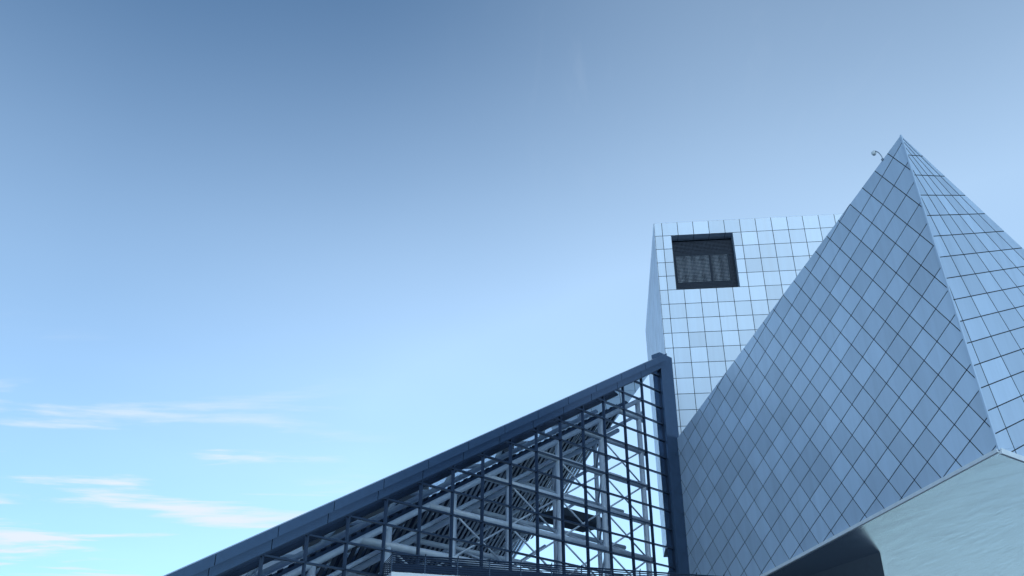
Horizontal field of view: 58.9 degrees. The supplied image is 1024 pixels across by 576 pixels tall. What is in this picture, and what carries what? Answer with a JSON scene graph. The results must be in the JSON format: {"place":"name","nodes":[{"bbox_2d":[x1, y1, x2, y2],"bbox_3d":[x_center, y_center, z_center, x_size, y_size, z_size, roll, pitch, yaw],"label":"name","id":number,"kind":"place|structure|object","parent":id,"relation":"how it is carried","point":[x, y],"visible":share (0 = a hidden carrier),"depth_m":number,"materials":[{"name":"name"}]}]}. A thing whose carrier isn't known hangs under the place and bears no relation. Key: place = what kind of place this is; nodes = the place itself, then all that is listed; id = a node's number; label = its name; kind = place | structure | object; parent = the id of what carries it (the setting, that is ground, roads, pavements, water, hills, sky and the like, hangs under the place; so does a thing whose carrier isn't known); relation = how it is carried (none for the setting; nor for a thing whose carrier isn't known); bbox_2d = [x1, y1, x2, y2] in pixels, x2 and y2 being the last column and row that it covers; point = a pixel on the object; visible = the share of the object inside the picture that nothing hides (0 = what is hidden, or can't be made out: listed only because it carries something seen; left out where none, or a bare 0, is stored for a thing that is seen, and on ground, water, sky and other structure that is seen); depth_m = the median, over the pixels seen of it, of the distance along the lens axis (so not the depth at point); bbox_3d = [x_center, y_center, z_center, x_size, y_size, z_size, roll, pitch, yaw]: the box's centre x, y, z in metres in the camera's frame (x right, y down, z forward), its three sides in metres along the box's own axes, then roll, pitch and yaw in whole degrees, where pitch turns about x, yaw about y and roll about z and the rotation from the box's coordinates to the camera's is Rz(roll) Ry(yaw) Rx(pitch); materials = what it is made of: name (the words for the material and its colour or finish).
{"place":"outdoors","nodes":[
{"label":"outdoors","id":0,"kind":"place"},
{"bbox_2d":[388,572,450,575],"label":"bridge deck","id":1,"kind":"structure","parent":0,"point":[402,574],"depth_m":48.51,"materials":[{"name":"white paint"}]},
{"bbox_2d":[383,551,723,575],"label":"horizontal beam","id":2,"kind":"structure","parent":1,"relation":"on","point":[434,569],"depth_m":50.47,"materials":[{"name":"metal"}]},
{"bbox_2d":[227,393,620,575],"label":"glazing bars","id":3,"kind":"object","parent":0,"point":[255,565],"visible":0.21,"depth_m":62.27,"materials":[{"name":"grey metal"}]},
{"bbox_2d":[216,369,675,575],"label":"steel framework","id":4,"kind":"object","parent":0,"point":[419,532],"visible":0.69,"depth_m":63.23,"materials":[{"name":"black metal"}]},
{"bbox_2d":[305,414,616,575],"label":"tent slats","id":5,"kind":"object","parent":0,"point":[349,559],"visible":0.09,"depth_m":70.40,"materials":[{"name":"metal"}]},
{"bbox_2d":[0,0,1023,575],"label":"sky","id":6,"kind":"structure","parent":0,"point":[264,264],"materials":[{"name":"blue"}]},
{"bbox_2d":[651,352,689,575],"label":"column","id":7,"kind":"structure","parent":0,"point":[672,452],"depth_m":74.14,"materials":[{"name":"grey metal"}]},
{"bbox_2d":[768,446,1023,575],"bbox_3d":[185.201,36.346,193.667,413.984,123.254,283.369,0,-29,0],"label":"soffit","id":8,"kind":"structure","parent":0,"point":[969,522],"depth_m":67.73,"materials":[{"name":"metal"}]},
{"bbox_2d":[677,137,996,575],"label":"wedge","id":9,"kind":"object","parent":8,"relation":"attached to","point":[955,442],"visible":1,"depth_m":59.62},
{"bbox_2d":[679,145,995,575],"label":"joint","id":10,"kind":"object","parent":8,"relation":"attached to","point":[842,388],"visible":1,"depth_m":58.98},
{"bbox_2d":[760,448,1023,575],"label":"soffit fascia","id":11,"kind":"structure","parent":8,"relation":"attached to","point":[1010,454],"depth_m":52.40,"materials":[{"name":"grey metal"}]},
{"bbox_2d":[903,139,1023,453],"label":"joint","id":12,"kind":"object","parent":8,"relation":"attached to","point":[978,279],"visible":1,"depth_m":54.83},
{"bbox_2d":[903,138,1023,455],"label":"wedge panels","id":13,"kind":"object","parent":12,"relation":"attached to","point":[1004,391],"visible":1,"depth_m":53.94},
{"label":"tower shell","id":14,"kind":"object","parent":8,"relation":"on","visible":0},
{"bbox_2d":[654,214,835,428],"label":"joint","id":15,"kind":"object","parent":14,"relation":"attached to","point":[688,332],"depth_m":84.57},
{"bbox_2d":[671,233,739,286],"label":"window frame","id":16,"kind":"object","parent":15,"relation":"attached to","point":[700,237],"visible":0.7,"depth_m":88.38,"materials":[{"name":"black metal"}]},
{"bbox_2d":[672,238,737,289],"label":"window","id":17,"kind":"structure","parent":16,"relation":"attached to","point":[694,242],"depth_m":89.53,"materials":[{"name":"black glass"}]},
{"bbox_2d":[676,254,729,281],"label":"window blinds","id":18,"kind":"object","parent":17,"relation":"attached to","point":[701,268],"visible":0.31,"depth_m":88.46,"materials":[{"name":"grey metal"}]},
{"bbox_2d":[672,240,738,289],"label":"window grille","id":19,"kind":"object","parent":16,"relation":"attached to","point":[704,264],"visible":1,"depth_m":87.05,"materials":[{"name":"black metal"}]},
{"bbox_2d":[654,214,841,434],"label":"tower panels","id":20,"kind":"object","parent":15,"relation":"attached to","point":[685,386],"visible":0.28,"depth_m":84.56,"materials":[{"name":"white tile"}]},
{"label":"tower","id":21,"kind":"object","parent":14,"relation":"attached to","visible":0},
{"bbox_2d":[646,224,666,556],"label":"tower","id":22,"kind":"structure","parent":21,"relation":"attached to","point":[654,335],"depth_m":95.48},
{"bbox_2d":[900,135,999,449],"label":"corner trim","id":23,"kind":"structure","parent":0,"point":[955,311],"depth_m":52.12,"materials":[{"name":"grey metal"}]},
{"label":"tent floor","id":24,"kind":"structure","parent":0,"visible":0},
{"bbox_2d":[168,375,647,575],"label":"roof slats","id":25,"kind":"object","parent":24,"relation":"on","point":[316,549],"visible":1,"depth_m":60.39,"materials":[{"name":"metal"}]},
{"bbox_2d":[327,411,641,575],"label":"roof beams","id":26,"kind":"structure","parent":24,"relation":"on","point":[423,527],"depth_m":65.65,"materials":[{"name":"grey metal"}]},
{"bbox_2d":[539,507,601,531],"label":"tent decks","id":27,"kind":"object","parent":26,"relation":"on","point":[569,515],"visible":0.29,"depth_m":73.83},
{"label":"ground","id":28,"kind":"structure","parent":0,"visible":0},
{"bbox_2d":[164,353,666,575],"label":"roof edge beam","id":29,"kind":"structure","parent":28,"relation":"on","point":[227,558],"depth_m":53.00,"materials":[{"name":"metal"}]},
{"bbox_2d":[282,397,652,575],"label":"steel truss","id":30,"kind":"object","parent":28,"relation":"on","point":[405,547],"visible":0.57,"depth_m":65.66,"materials":[{"name":"grey metal"}]},
{"bbox_2d":[810,552,884,575],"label":"tower base glazing","id":31,"kind":"structure","parent":28,"relation":"on","point":[870,565],"depth_m":70.28,"materials":[{"name":"black glass"}]}
]}

